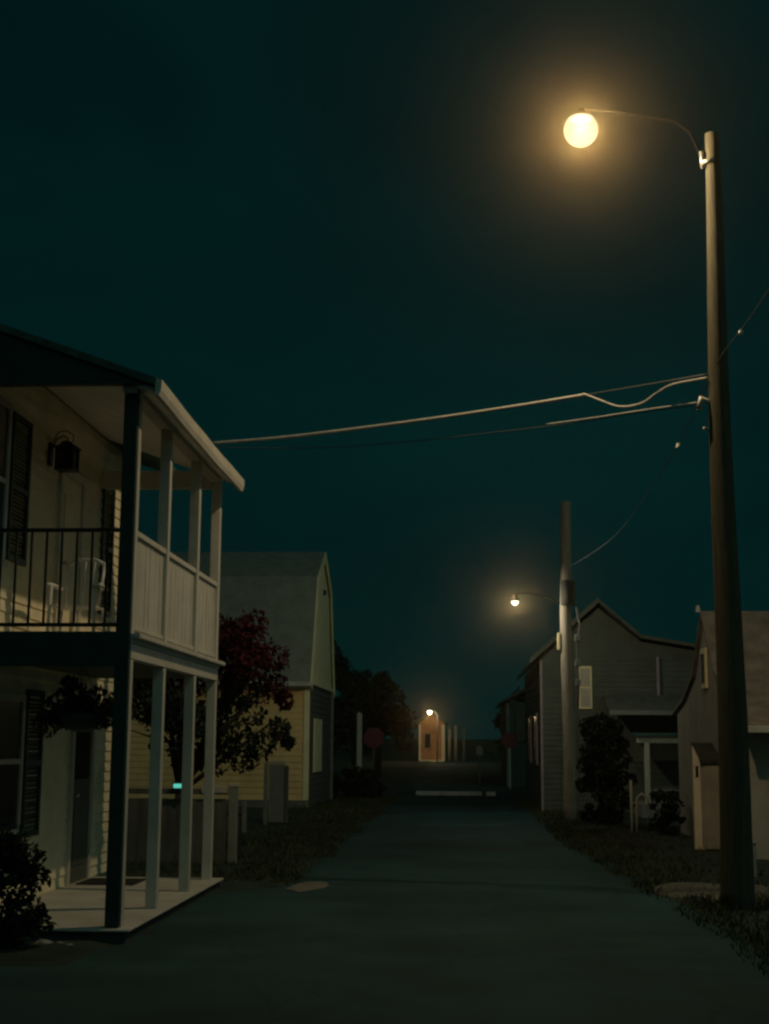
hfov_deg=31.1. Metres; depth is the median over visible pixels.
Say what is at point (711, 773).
bulkhead door
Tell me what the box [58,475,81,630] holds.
door
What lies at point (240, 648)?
maple tree
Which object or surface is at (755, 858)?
utility pedestal
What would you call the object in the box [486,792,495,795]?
kerb block
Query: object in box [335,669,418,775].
broadleaf tree
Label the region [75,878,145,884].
doormat
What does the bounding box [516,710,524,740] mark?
window
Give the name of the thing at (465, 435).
thin wire
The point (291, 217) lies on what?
sky
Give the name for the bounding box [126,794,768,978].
grass
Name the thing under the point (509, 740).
stop sign
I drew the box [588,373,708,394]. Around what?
messenger wire
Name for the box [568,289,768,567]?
street wire
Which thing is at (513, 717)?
dark house
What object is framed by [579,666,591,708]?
window
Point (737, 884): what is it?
utility pole
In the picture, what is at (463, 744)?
fence post
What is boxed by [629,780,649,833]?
handrail
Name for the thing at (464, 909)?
road
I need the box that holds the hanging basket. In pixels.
[32,667,112,739]
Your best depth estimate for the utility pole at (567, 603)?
32.42 m
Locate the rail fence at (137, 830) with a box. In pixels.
[126,783,238,862]
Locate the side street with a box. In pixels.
[393,788,522,793]
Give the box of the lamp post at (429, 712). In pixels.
[428,710,437,762]
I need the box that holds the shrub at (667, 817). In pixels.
[646,787,686,834]
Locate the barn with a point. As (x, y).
(289, 594)
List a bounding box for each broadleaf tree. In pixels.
[333,639,357,759]
[334,670,389,764]
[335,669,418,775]
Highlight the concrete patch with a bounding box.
[286,881,328,891]
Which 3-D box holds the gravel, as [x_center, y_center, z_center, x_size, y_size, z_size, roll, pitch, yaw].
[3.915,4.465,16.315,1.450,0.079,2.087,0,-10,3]
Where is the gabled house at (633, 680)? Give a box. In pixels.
[516,597,695,817]
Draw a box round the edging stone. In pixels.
[34,939,52,943]
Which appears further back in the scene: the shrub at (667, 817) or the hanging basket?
the shrub at (667, 817)
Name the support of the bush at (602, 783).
on the ground at (401, 769)
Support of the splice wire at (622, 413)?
attached to the thin wire at (465, 435)
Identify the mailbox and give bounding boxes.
[476,745,482,783]
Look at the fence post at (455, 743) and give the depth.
97.92 m
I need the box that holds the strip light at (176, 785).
[172,782,181,795]
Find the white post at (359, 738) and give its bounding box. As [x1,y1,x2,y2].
[357,712,361,789]
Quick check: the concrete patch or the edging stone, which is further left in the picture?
the edging stone
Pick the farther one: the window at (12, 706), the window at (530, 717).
the window at (530, 717)
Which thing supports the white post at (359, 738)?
on the ground at (401, 769)
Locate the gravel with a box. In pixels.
[649,882,768,899]
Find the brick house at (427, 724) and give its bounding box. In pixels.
[416,712,447,761]
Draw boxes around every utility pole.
[557,501,580,819]
[696,131,754,910]
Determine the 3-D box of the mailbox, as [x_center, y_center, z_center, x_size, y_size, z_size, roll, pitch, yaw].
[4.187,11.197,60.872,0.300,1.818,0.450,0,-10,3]
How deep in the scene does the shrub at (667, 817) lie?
26.66 m
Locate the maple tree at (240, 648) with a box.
[131,608,296,846]
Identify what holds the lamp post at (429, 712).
on the ground at (401, 769)
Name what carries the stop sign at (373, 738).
on the ground at (401, 769)
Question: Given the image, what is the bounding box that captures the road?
[0,753,768,1023]
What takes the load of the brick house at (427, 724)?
on the ground at (401, 769)
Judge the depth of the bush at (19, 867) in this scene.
11.49 m
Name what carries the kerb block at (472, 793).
on the road
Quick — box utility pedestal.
[753,841,756,876]
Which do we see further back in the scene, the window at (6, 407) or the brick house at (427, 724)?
the brick house at (427, 724)
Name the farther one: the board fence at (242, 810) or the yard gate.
the yard gate
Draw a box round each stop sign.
[364,728,383,784]
[502,732,516,787]
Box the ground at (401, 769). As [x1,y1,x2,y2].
[0,738,768,966]
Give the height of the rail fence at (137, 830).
1.210 m
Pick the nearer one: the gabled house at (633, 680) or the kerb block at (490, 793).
the gabled house at (633, 680)
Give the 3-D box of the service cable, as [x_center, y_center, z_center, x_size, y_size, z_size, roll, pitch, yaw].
[0.058,-1.137,17.058,4.876,0.327,0.079,-3,-10,18]
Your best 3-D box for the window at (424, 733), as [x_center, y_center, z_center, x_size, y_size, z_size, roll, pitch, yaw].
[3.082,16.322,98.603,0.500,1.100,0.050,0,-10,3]
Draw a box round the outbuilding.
[671,605,768,859]
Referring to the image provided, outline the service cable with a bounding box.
[212,394,585,444]
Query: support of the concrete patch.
on the road
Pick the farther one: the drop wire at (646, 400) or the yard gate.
the yard gate
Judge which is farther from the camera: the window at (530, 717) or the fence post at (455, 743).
the fence post at (455, 743)
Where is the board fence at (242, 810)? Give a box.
[167,802,246,832]
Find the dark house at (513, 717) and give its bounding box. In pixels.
[495,689,525,785]
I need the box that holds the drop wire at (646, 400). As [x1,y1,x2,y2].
[582,377,707,407]
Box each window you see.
[0,395,12,568]
[0,692,26,834]
[424,733,430,748]
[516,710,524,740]
[529,716,531,762]
[534,713,537,764]
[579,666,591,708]
[700,648,707,688]
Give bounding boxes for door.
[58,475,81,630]
[70,706,91,882]
[313,718,321,772]
[704,766,719,848]
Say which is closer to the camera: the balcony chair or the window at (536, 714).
the balcony chair
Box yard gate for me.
[263,761,288,824]
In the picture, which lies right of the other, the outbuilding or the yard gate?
the outbuilding
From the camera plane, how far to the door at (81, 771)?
16.21 m
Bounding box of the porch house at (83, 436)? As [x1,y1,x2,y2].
[0,323,244,943]
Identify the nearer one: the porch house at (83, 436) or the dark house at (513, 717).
the porch house at (83, 436)
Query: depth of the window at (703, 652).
24.45 m
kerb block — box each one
[416,791,481,795]
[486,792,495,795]
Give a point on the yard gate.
(275, 797)
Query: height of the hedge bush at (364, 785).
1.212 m
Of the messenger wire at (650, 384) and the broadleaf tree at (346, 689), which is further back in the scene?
the broadleaf tree at (346, 689)
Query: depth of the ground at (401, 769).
21.91 m
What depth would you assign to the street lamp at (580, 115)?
16.06 m
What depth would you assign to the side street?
52.73 m
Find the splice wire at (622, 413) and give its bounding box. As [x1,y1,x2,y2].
[546,402,697,424]
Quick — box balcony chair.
[46,558,107,630]
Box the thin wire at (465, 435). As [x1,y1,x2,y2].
[216,405,696,448]
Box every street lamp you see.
[511,593,559,603]
[568,107,699,160]
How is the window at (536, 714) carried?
in the gabled house at (633, 680)
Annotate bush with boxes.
[0,821,57,949]
[333,765,386,798]
[574,711,638,824]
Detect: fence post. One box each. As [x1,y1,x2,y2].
[448,729,450,761]
[454,725,456,761]
[462,728,464,761]
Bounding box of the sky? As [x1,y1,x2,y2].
[0,0,768,738]
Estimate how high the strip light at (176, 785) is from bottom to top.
0.190 m
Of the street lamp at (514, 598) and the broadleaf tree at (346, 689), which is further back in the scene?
the broadleaf tree at (346, 689)
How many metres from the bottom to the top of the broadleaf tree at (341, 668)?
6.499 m
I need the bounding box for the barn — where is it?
[128,552,334,807]
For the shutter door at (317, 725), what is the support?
in the barn
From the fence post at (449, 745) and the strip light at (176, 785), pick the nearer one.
the strip light at (176, 785)

